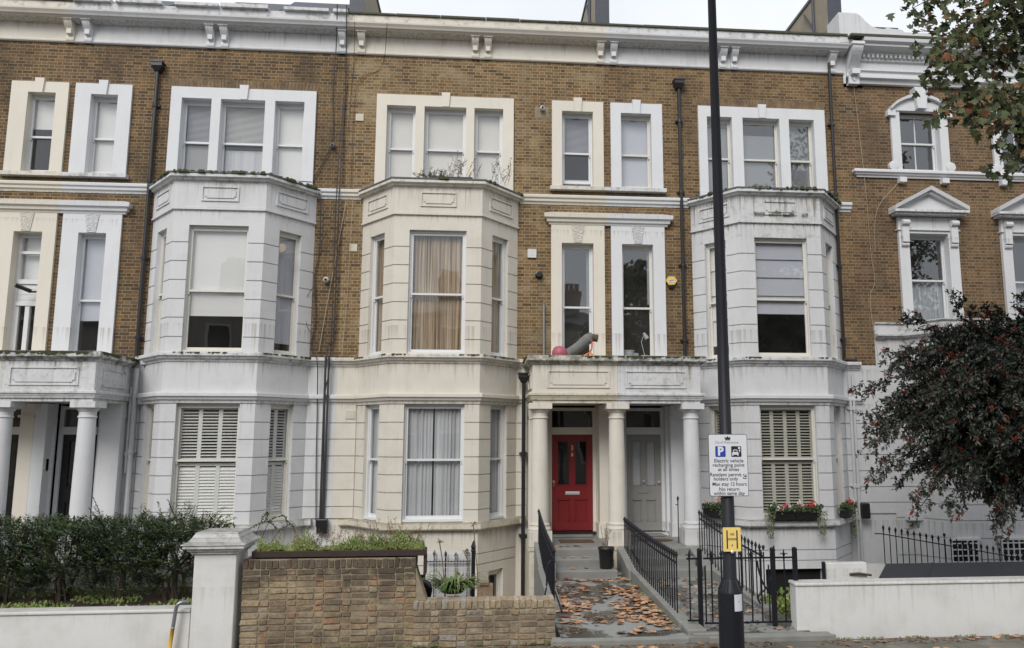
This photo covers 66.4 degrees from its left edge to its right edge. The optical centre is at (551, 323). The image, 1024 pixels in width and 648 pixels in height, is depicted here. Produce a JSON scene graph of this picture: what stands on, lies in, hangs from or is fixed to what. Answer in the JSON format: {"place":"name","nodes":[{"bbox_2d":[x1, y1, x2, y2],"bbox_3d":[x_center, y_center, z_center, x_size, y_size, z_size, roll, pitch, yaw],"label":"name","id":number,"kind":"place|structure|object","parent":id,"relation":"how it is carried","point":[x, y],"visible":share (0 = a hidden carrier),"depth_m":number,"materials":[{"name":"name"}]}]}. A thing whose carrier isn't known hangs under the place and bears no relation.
{"place":"outdoors","nodes":[
{"label":"outdoors","id":0,"kind":"place"},
{"bbox_2d":[0,586,192,607],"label":"garden soil","id":1,"kind":"structure","parent":0,"point":[152,598],"depth_m":10.81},
{"bbox_2d":[0,510,63,602],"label":"hedge shrub","id":2,"kind":"object","parent":1,"relation":"on","point":[11,533],"visible":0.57,"depth_m":10.61,"materials":[{"name":"green plant"}]},
{"bbox_2d":[0,511,122,602],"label":"hedge shrub","id":3,"kind":"object","parent":1,"relation":"on","point":[55,542],"visible":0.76,"depth_m":10.54,"materials":[{"name":"green plant"}]},
{"bbox_2d":[0,587,191,607],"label":"ground cover","id":4,"kind":"object","parent":1,"relation":"on","point":[108,597],"visible":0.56,"depth_m":10.65,"materials":[{"name":"green plant"}]},
{"bbox_2d":[0,605,191,647],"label":"garden wall","id":5,"kind":"structure","parent":1,"relation":"on","point":[105,627],"depth_m":9.81,"materials":[{"name":"paint"}]},
{"bbox_2d":[3,561,193,588],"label":"retaining wall","id":6,"kind":"structure","parent":1,"relation":"on","point":[117,584],"depth_m":11.69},
{"bbox_2d":[50,497,181,600],"bbox_3d":[-5.960,3.120,10.809,1.376,1.457,1.503,1,-8,-5],"label":"hedge shrub","id":7,"kind":"object","parent":1,"relation":"on","point":[112,560],"visible":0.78,"depth_m":10.60,"materials":[{"name":"green plant"}]},
{"bbox_2d":[118,499,235,600],"bbox_3d":[-5.260,3.163,10.917,1.327,1.402,1.455,1,-8,-5],"label":"hedge shrub","id":8,"kind":"object","parent":1,"relation":"on","point":[191,522],"visible":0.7,"depth_m":10.71,"materials":[{"name":"green plant"}]},
{"bbox_2d":[113,0,1022,35],"label":"sky","id":9,"kind":"structure","parent":0,"point":[778,15],"materials":[{"name":"white"}]},
{"bbox_2d":[566,332,598,354],"bbox_3d":[0.612,0.462,16.714,0.769,0.576,0.287,1,-8,-5],"label":"rolled duct","id":10,"kind":"object","parent":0,"point":[583,342],"visible":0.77,"depth_m":16.65,"materials":[{"name":"grey fabric"}]},
{"bbox_2d":[555,568,686,637],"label":"garden path","id":11,"kind":"structure","parent":0,"point":[613,627],"depth_m":11.40,"materials":[{"name":"stone"}]},
{"bbox_2d":[552,534,617,578],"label":"doorsteps","id":12,"kind":"object","parent":11,"relation":"on","point":[586,555],"visible":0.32,"depth_m":14.77,"materials":[{"name":"stone"}]},
{"bbox_2d":[598,523,614,568],"bbox_3d":[1.016,4.151,14.648,0.316,0.833,0.314,1,-8,-5],"label":"plant pot","id":13,"kind":"object","parent":12,"relation":"on","point":[606,554],"visible":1,"depth_m":14.52,"materials":[{"name":"black plastic"}]},
{"bbox_2d":[652,577,809,632],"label":"garden path","id":14,"kind":"structure","parent":0,"point":[749,628],"depth_m":11.81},
{"bbox_2d":[632,533,696,577],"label":"doorsteps","id":15,"kind":"object","parent":14,"relation":"on","point":[681,549],"visible":0.22,"depth_m":14.92,"materials":[{"name":"stone"}]},
{"bbox_2d":[681,623,718,635],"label":"stone block","id":16,"kind":"structure","parent":14,"relation":"on","point":[695,629],"depth_m":10.33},
{"bbox_2d":[697,548,709,629],"bbox_3d":[2.026,3.630,10.694,0.221,1.090,0.153,1,-8,-5],"label":"gate post","id":17,"kind":"object","parent":14,"relation":"on","point":[700,587],"visible":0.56,"depth_m":10.68,"materials":[{"name":"metal"}]},
{"bbox_2d":[768,547,783,628],"bbox_3d":[3.057,3.642,10.783,0.221,1.090,0.153,1,-8,-5],"label":"gate post","id":18,"kind":"object","parent":14,"relation":"on","point":[773,591],"visible":0.96,"depth_m":10.75,"materials":[{"name":"metal"}]},
{"bbox_2d":[703,549,771,623],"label":"gate","id":19,"kind":"structure","parent":18,"relation":"attached to","point":[760,557],"depth_m":10.75,"materials":[{"name":"metal"}]},
{"bbox_2d":[790,547,797,627],"bbox_3d":[3.371,3.646,10.810,0.221,1.090,0.153,1,-8,-5],"label":"gate post","id":20,"kind":"object","parent":14,"relation":"on","point":[794,565],"visible":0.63,"depth_m":10.83,"materials":[{"name":"metal"}]},
{"bbox_2d":[484,635,1023,647],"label":"pavement","id":21,"kind":"structure","parent":0,"point":[1012,642],"depth_m":10.15,"materials":[{"name":"concrete"}]},
{"bbox_2d":[282,578,1008,647],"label":"fallen leaves","id":22,"kind":"object","parent":21,"relation":"on","point":[862,637],"visible":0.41,"depth_m":10.43,"materials":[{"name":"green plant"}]},
{"bbox_2d":[551,631,835,646],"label":"entrance kerb","id":23,"kind":"structure","parent":21,"relation":"on","point":[760,637],"depth_m":10.22,"materials":[{"name":"stone"}]},
{"bbox_2d":[708,0,744,647],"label":"lamp post","id":24,"kind":"object","parent":21,"relation":"on","point":[730,613],"visible":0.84,"depth_m":8.69,"materials":[{"name":"metal"}]},
{"bbox_2d":[708,434,748,495],"bbox_3d":[1.916,1.531,8.480,0.436,0.665,0.014,1,-8,-5],"label":"parking sign","id":25,"kind":"object","parent":24,"relation":"attached to","point":[728,462],"visible":1,"depth_m":8.48,"materials":[{"name":"metal"}]},
{"bbox_2d":[723,527,740,553],"bbox_3d":[1.929,2.320,8.369,0.195,0.273,0.014,1,-8,-5],"label":"hydrant sign","id":26,"kind":"object","parent":24,"relation":"attached to","point":[731,539],"visible":1,"depth_m":8.37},
{"bbox_2d":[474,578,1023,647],"bbox_3d":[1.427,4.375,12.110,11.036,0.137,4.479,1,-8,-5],"label":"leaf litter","id":27,"kind":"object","parent":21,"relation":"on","point":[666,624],"visible":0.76,"depth_m":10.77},
{"bbox_2d":[885,0,1023,189],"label":"plane tree","id":28,"kind":"object","parent":21,"relation":"on","point":[980,32],"visible":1,"depth_m":10.53,"materials":[{"name":"green plant"}]},
{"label":"garden soil","id":29,"kind":"structure","parent":0,"visible":0},
{"bbox_2d":[760,587,790,614],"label":"area weeds","id":30,"kind":"object","parent":29,"relation":"on","point":[781,605],"visible":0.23,"depth_m":11.99,"materials":[{"name":"green plant"}]},
{"bbox_2d":[788,576,1023,638],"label":"garden wall","id":31,"kind":"structure","parent":29,"relation":"on","point":[911,607],"depth_m":10.73,"materials":[{"name":"paint"}]},
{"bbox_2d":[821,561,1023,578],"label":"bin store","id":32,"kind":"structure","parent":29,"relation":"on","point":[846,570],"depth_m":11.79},
{"bbox_2d":[847,288,1023,547],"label":"berry tree","id":33,"kind":"object","parent":29,"relation":"on","point":[973,384],"visible":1,"depth_m":12.76,"materials":[{"name":"green plant"}]},
{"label":"basement area","id":34,"kind":"structure","parent":0,"visible":0},
{"bbox_2d":[525,537,533,595],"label":"column plinth","id":35,"kind":"structure","parent":34,"relation":"on","point":[529,571],"depth_m":15.36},
{"bbox_2d":[534,542,555,595],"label":"stone kerb","id":36,"kind":"structure","parent":34,"relation":"on","point":[537,560],"depth_m":14.77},
{"bbox_2d":[537,567,561,610],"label":"stone kerb","id":37,"kind":"structure","parent":34,"relation":"on","point":[541,582],"depth_m":13.06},
{"bbox_2d":[537,509,555,600],"bbox_3d":[-0.111,3.908,13.554,0.058,1.080,3.400,1,-8,-5],"label":"railing","id":38,"kind":"object","parent":37,"relation":"on","point":[547,549],"visible":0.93,"depth_m":13.23,"materials":[{"name":"metal"}]},
{"bbox_2d":[617,547,638,579],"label":"stone kerb","id":39,"kind":"structure","parent":34,"relation":"on","point":[625,566],"depth_m":14.81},
{"bbox_2d":[631,570,692,628],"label":"stone kerb","id":40,"kind":"structure","parent":34,"relation":"on","point":[680,617],"depth_m":12.10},
{"bbox_2d":[623,516,677,612],"bbox_3d":[1.615,3.970,13.317,0.058,0.930,4.250,1,-8,-5],"label":"railing","id":41,"kind":"object","parent":40,"relation":"on","point":[659,568],"visible":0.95,"depth_m":12.82,"materials":[{"name":"metal"}]},
{"bbox_2d":[688,546,719,578],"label":"stone kerb","id":42,"kind":"structure","parent":34,"relation":"on","point":[705,562],"depth_m":14.70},
{"bbox_2d":[713,570,771,610],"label":"stone kerb","id":43,"kind":"structure","parent":34,"relation":"on","point":[717,578],"depth_m":12.48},
{"bbox_2d":[698,510,765,603],"bbox_3d":[3.093,3.991,13.746,0.058,1.090,3.653,1,-8,-5],"label":"railing","id":44,"kind":"object","parent":43,"relation":"on","point":[744,539],"visible":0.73,"depth_m":13.10,"materials":[{"name":"metal"}]},
{"bbox_2d":[827,12,1023,562],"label":"terraced house","id":45,"kind":"structure","parent":34,"relation":"on","point":[936,214],"depth_m":18.86,"materials":[{"name":"paint"}]},
{"bbox_2d":[899,115,936,170],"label":"window","id":46,"kind":"structure","parent":45,"relation":"in","point":[912,117],"depth_m":19.37,"materials":[{"name":"white glass"}]},
{"bbox_2d":[910,236,948,319],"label":"window","id":47,"kind":"structure","parent":45,"relation":"in","point":[930,299],"depth_m":18.91,"materials":[{"name":"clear glass"}]},
{"bbox_2d":[948,538,980,561],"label":"basement window","id":48,"kind":"structure","parent":45,"relation":"in","point":[972,540],"depth_m":16.95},
{"bbox_2d":[998,537,1023,560],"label":"basement window","id":49,"kind":"structure","parent":45,"relation":"in","point":[1015,544],"depth_m":17.05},
{"bbox_2d":[866,561,1022,578],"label":"coping wall","id":50,"kind":"structure","parent":34,"relation":"on","point":[875,570],"depth_m":14.46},
{"bbox_2d":[875,526,1023,563],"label":"railing","id":51,"kind":"object","parent":50,"relation":"on","point":[956,541],"visible":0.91,"depth_m":14.74,"materials":[{"name":"metal"}]},
{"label":"garden soil","id":52,"kind":"structure","parent":0,"visible":0},
{"bbox_2d":[180,528,261,647],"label":"gate pier","id":53,"kind":"structure","parent":52,"relation":"on","point":[221,554],"depth_m":9.94,"materials":[{"name":"paint"}]},
{"bbox_2d":[168,600,188,647],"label":"bent pipe","id":54,"kind":"object","parent":53,"relation":"attached to","point":[172,629],"visible":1,"depth_m":9.77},
{"bbox_2d":[221,511,295,539],"bbox_3d":[-4.154,2.838,10.899,1.171,0.441,0.196,1,-8,-5],"label":"bramble","id":55,"kind":"object","parent":52,"relation":"on","point":[268,521],"visible":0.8,"depth_m":10.93,"materials":[{"name":"green plant"}]},
{"bbox_2d":[239,556,417,647],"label":"garden wall","id":56,"kind":"structure","parent":52,"relation":"on","point":[330,602],"depth_m":10.11,"materials":[{"name":"brick"}]},
{"bbox_2d":[251,547,426,574],"bbox_3d":[-2.795,3.154,10.351,2.245,0.335,0.265,1,-8,-5],"label":"planting trough","id":57,"kind":"object","parent":56,"relation":"on","point":[340,553],"visible":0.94,"depth_m":10.24,"materials":[{"name":"wood"}]},
{"bbox_2d":[255,525,424,550],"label":"weeds","id":58,"kind":"object","parent":57,"relation":"in","point":[393,544],"visible":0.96,"depth_m":10.34,"materials":[{"name":"green plant"}]},
{"bbox_2d":[274,517,429,550],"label":"dry stems","id":59,"kind":"object","parent":57,"relation":"in","point":[391,532],"visible":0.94,"depth_m":10.42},
{"bbox_2d":[425,550,470,597],"bbox_3d":[-1.595,3.961,12.070,0.710,0.940,0.055,1,-8,-5],"label":"railing","id":60,"kind":"object","parent":52,"relation":"on","point":[445,557],"visible":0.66,"depth_m":12.08,"materials":[{"name":"metal"}]},
{"bbox_2d":[426,552,470,596],"bbox_3d":[-1.602,4.002,12.148,0.710,0.880,0.040,1,-8,-5],"label":"screen panel","id":61,"kind":"object","parent":60,"relation":"attached to","point":[450,568],"visible":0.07,"depth_m":12.16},
{"bbox_2d":[421,521,496,596],"bbox_3d":[-1.438,3.594,11.368,1.304,1.430,0.946,1,-8,-5],"label":"strap plant","id":62,"kind":"object","parent":52,"relation":"on","point":[452,585],"visible":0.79,"depth_m":11.34,"materials":[{"name":"green plant"}]},
{"bbox_2d":[412,595,555,647],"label":"garden wall","id":63,"kind":"structure","parent":52,"relation":"on","point":[485,621],"depth_m":10.20,"materials":[{"name":"brick"}]},
{"bbox_2d":[415,564,426,600],"bbox_3d":[-1.729,3.422,10.368,0.142,0.430,0.250,1,-8,-5],"label":"mortar fillet","id":64,"kind":"object","parent":63,"relation":"on","point":[421,594],"visible":1,"depth_m":10.24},
{"bbox_2d":[477,580,492,596],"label":"loose bricks","id":65,"kind":"object","parent":52,"relation":"on","point":[484,588],"visible":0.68,"depth_m":10.85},
{"label":"ground","id":66,"kind":"structure","parent":0,"visible":0},
{"bbox_2d":[0,0,77,550],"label":"terraced house","id":67,"kind":"structure","parent":66,"relation":"on","point":[38,46],"depth_m":17.18,"materials":[{"name":"paint"}]},
{"bbox_2d":[5,435,18,532],"bbox_3d":[-11.529,3.375,16.421,0.680,2.080,0.053,1,-8,-5],"label":"door","id":68,"kind":"structure","parent":67,"relation":"in","point":[14,441],"depth_m":16.46,"materials":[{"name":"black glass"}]},
{"bbox_2d":[9,234,41,349],"bbox_3d":[-11.401,-0.618,17.075,0.600,2.730,0.189,1,-8,-5],"label":"window","id":69,"kind":"structure","parent":67,"relation":"in","point":[29,249],"depth_m":17.03,"materials":[{"name":"white glass"}]},
{"bbox_2d":[25,95,54,170],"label":"window","id":70,"kind":"structure","parent":67,"relation":"in","point":[42,108],"depth_m":17.60,"materials":[{"name":"white glass"}]},
{"bbox_2d":[0,0,349,561],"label":"terraced house","id":71,"kind":"structure","parent":66,"relation":"on","point":[191,354],"depth_m":16.95,"materials":[{"name":"paint"}]},
{"bbox_2d":[57,435,96,533],"bbox_3d":[-10.050,3.393,16.549,0.710,2.080,0.053,1,-8,-5],"label":"door","id":72,"kind":"structure","parent":71,"relation":"in","point":[69,441],"depth_m":16.55,"materials":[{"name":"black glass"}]},
{"bbox_2d":[73,235,105,350],"bbox_3d":[-10.069,-0.613,17.109,0.580,2.730,0.157,1,-8,-5],"label":"window","id":73,"kind":"structure","parent":71,"relation":"in","point":[93,246],"depth_m":17.20,"materials":[{"name":"white glass"}]},
{"bbox_2d":[89,97,117,172],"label":"window","id":74,"kind":"structure","parent":71,"relation":"in","point":[105,109],"depth_m":17.66,"materials":[{"name":"white glass"}]},
{"bbox_2d":[142,404,153,515],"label":"window","id":75,"kind":"structure","parent":71,"relation":"in","point":[151,409],"depth_m":16.37,"materials":[{"name":"white glass"}]},
{"bbox_2d":[153,231,166,352],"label":"window","id":76,"kind":"structure","parent":71,"relation":"in","point":[163,242],"depth_m":16.86,"materials":[{"name":"white glass"}]},
{"bbox_2d":[180,101,210,170],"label":"window","id":77,"kind":"structure","parent":71,"relation":"in","point":[195,158],"depth_m":17.82,"materials":[{"name":"white glass"}]},
{"bbox_2d":[170,403,239,523],"bbox_3d":[-7.002,2.818,15.861,1.250,2.405,0.191,1,-8,-5],"label":"window","id":78,"kind":"structure","parent":71,"relation":"in","point":[210,489],"depth_m":15.89,"materials":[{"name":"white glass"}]},
{"bbox_2d":[182,226,248,351],"bbox_3d":[-7.001,-0.727,16.345,1.210,2.680,0.157,1,-8,-5],"label":"window","id":79,"kind":"structure","parent":71,"relation":"in","point":[217,263],"depth_m":16.44,"materials":[{"name":"clear glass"}]},
{"bbox_2d":[219,102,264,172],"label":"window","id":80,"kind":"structure","parent":71,"relation":"in","point":[250,161],"depth_m":17.94,"materials":[{"name":"clear glass"}]},
{"bbox_2d":[265,404,290,521],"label":"window","id":81,"kind":"structure","parent":71,"relation":"in","point":[277,476],"depth_m":16.51,"materials":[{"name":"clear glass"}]},
{"bbox_2d":[274,232,298,355],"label":"window","id":82,"kind":"structure","parent":71,"relation":"in","point":[287,260],"depth_m":17.02,"materials":[{"name":"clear glass"}]},
{"bbox_2d":[274,104,303,181],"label":"window","id":83,"kind":"structure","parent":71,"relation":"in","point":[290,118],"depth_m":18.02,"materials":[{"name":"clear glass"}]},
{"bbox_2d":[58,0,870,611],"bbox_3d":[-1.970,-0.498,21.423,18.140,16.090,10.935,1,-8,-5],"label":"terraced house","id":84,"kind":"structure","parent":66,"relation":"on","point":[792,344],"depth_m":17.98,"materials":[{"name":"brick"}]},
{"bbox_2d":[621,116,650,187],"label":"window","id":85,"kind":"structure","parent":84,"relation":"in","point":[635,130],"depth_m":18.72,"materials":[{"name":"clear glass"}]},
{"bbox_2d":[622,246,652,355],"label":"window","id":86,"kind":"structure","parent":84,"relation":"in","point":[632,248],"depth_m":18.20,"materials":[{"name":"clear glass"}]},
{"bbox_2d":[626,435,661,530],"bbox_3d":[2.067,3.556,17.560,0.790,2.120,0.116,1,-8,-5],"label":"door","id":87,"kind":"structure","parent":84,"relation":"in","point":[644,505],"depth_m":17.58,"materials":[{"name":"grey wood"}]},
{"bbox_2d":[711,406,720,504],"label":"window","id":88,"kind":"structure","parent":84,"relation":"in","point":[714,409],"depth_m":17.53,"materials":[{"name":"clear glass"}]},
{"bbox_2d":[706,242,728,358],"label":"window","id":89,"kind":"structure","parent":84,"relation":"in","point":[710,248],"depth_m":17.89,"materials":[{"name":"clear glass"}]},
{"bbox_2d":[702,498,734,521],"bbox_3d":[3.567,4.000,16.845,0.325,0.484,0.765,8,-11,-44],"label":"flower box","id":90,"kind":"object","parent":84,"relation":"on","point":[712,509],"visible":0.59,"depth_m":16.86,"materials":[{"name":"black plastic"}]},
{"bbox_2d":[707,119,731,191],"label":"window","id":91,"kind":"structure","parent":84,"relation":"in","point":[725,133],"depth_m":18.88,"materials":[{"name":"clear glass"}]},
{"bbox_2d":[743,121,778,186],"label":"window","id":92,"kind":"structure","parent":84,"relation":"in","point":[760,152],"depth_m":18.98,"materials":[{"name":"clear glass"}]},
{"bbox_2d":[754,238,810,356],"bbox_3d":[5.094,-0.579,17.385,1.210,2.680,0.152,1,-8,-5],"label":"window","id":93,"kind":"structure","parent":84,"relation":"in","point":[783,289],"depth_m":17.49,"materials":[{"name":"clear glass"}]},
{"bbox_2d":[759,405,817,518],"bbox_3d":[5.092,2.966,16.903,1.250,2.405,0.192,1,-8,-5],"label":"window","id":94,"kind":"structure","parent":84,"relation":"in","point":[810,408],"depth_m":16.96,"materials":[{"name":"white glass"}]},
{"bbox_2d":[766,568,820,611],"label":"basement window","id":95,"kind":"structure","parent":84,"relation":"in","point":[803,574],"depth_m":16.55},
{"bbox_2d":[764,500,827,538],"bbox_3d":[5.105,4.099,16.437,1.397,0.796,0.327,1,-8,-5],"label":"flower box","id":96,"kind":"object","parent":84,"relation":"on","point":[806,511],"visible":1,"depth_m":16.38,"materials":[{"name":"black plastic"}]},
{"bbox_2d":[789,122,813,187],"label":"window","id":97,"kind":"structure","parent":84,"relation":"in","point":[800,142],"depth_m":19.07,"materials":[{"name":"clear glass"}]},
{"bbox_2d":[826,246,833,357],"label":"window","id":98,"kind":"structure","parent":84,"relation":"in","point":[827,250],"depth_m":18.14,"materials":[{"name":"white glass"}]},
{"bbox_2d":[834,406,840,515],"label":"window","id":99,"kind":"structure","parent":84,"relation":"in","point":[835,407],"depth_m":17.65,"materials":[{"name":"white glass"}]},
{"bbox_2d":[838,498,857,538],"bbox_3d":[6.484,4.217,17.017,0.310,0.864,0.701,-6,-10,35],"label":"flower box","id":100,"kind":"object","parent":84,"relation":"on","point":[848,508],"visible":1,"depth_m":16.87,"materials":[{"name":"black plastic"}]},
{"bbox_2d":[330,0,617,596],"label":"terraced house","id":101,"kind":"structure","parent":66,"relation":"on","point":[467,306],"depth_m":17.36,"materials":[{"name":"paint"}]},
{"bbox_2d":[363,404,379,520],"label":"window","id":102,"kind":"structure","parent":101,"relation":"in","point":[373,416],"depth_m":16.74,"materials":[{"name":"white glass"}]},
{"bbox_2d":[369,234,384,355],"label":"window","id":103,"kind":"structure","parent":101,"relation":"in","point":[378,259],"depth_m":17.25,"materials":[{"name":"white glass"}]},
{"bbox_2d":[386,108,415,178],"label":"window","id":104,"kind":"structure","parent":101,"relation":"in","point":[400,158],"depth_m":18.24,"materials":[{"name":"white glass"}]},
{"bbox_2d":[401,404,464,521],"bbox_3d":[-2.460,2.875,16.260,1.250,2.405,0.208,1,-8,-5],"label":"window","id":105,"kind":"structure","parent":101,"relation":"in","point":[448,459],"depth_m":16.31,"materials":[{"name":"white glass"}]},
{"bbox_2d":[407,231,465,353],"bbox_3d":[-2.460,-0.668,16.758,1.210,2.680,0.200,1,-8,-5],"label":"window","id":106,"kind":"structure","parent":101,"relation":"in","point":[437,259],"depth_m":16.81,"materials":[{"name":"white glass"}]},
{"bbox_2d":[424,109,465,177],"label":"window","id":107,"kind":"structure","parent":101,"relation":"in","point":[445,130],"depth_m":18.35,"materials":[{"name":"white glass"}]},
{"bbox_2d":[412,152,511,185],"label":"roof weeds","id":108,"kind":"object","parent":101,"relation":"on","point":[430,175],"visible":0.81,"depth_m":17.18,"materials":[{"name":"green plant"}]},
{"bbox_2d":[474,111,502,185],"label":"window","id":109,"kind":"structure","parent":101,"relation":"in","point":[488,126],"depth_m":18.41,"materials":[{"name":"white glass"}]},
{"bbox_2d":[488,569,499,595],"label":"window","id":110,"kind":"structure","parent":101,"relation":"in","point":[495,575],"depth_m":16.50,"materials":[{"name":"white glass"}]},
{"bbox_2d":[489,405,503,519],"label":"window","id":111,"kind":"structure","parent":101,"relation":"in","point":[496,445],"depth_m":16.96,"materials":[{"name":"white glass"}]},
{"bbox_2d":[491,236,505,356],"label":"window","id":112,"kind":"structure","parent":101,"relation":"in","point":[498,245],"depth_m":17.46,"materials":[{"name":"white glass"}]},
{"bbox_2d":[552,435,592,530],"bbox_3d":[0.453,3.526,17.422,0.920,2.100,0.113,1,-8,-5],"label":"door","id":113,"kind":"structure","parent":101,"relation":"in","point":[572,460],"depth_m":17.44,"materials":[{"name":"red wood"}]},
{"bbox_2d":[562,114,591,185],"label":"window","id":114,"kind":"structure","parent":101,"relation":"in","point":[583,118],"depth_m":18.60,"materials":[{"name":"white glass"}]},
{"bbox_2d":[562,245,592,354],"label":"window","id":115,"kind":"structure","parent":101,"relation":"in","point":[589,257],"depth_m":18.10,"materials":[{"name":"white glass"}]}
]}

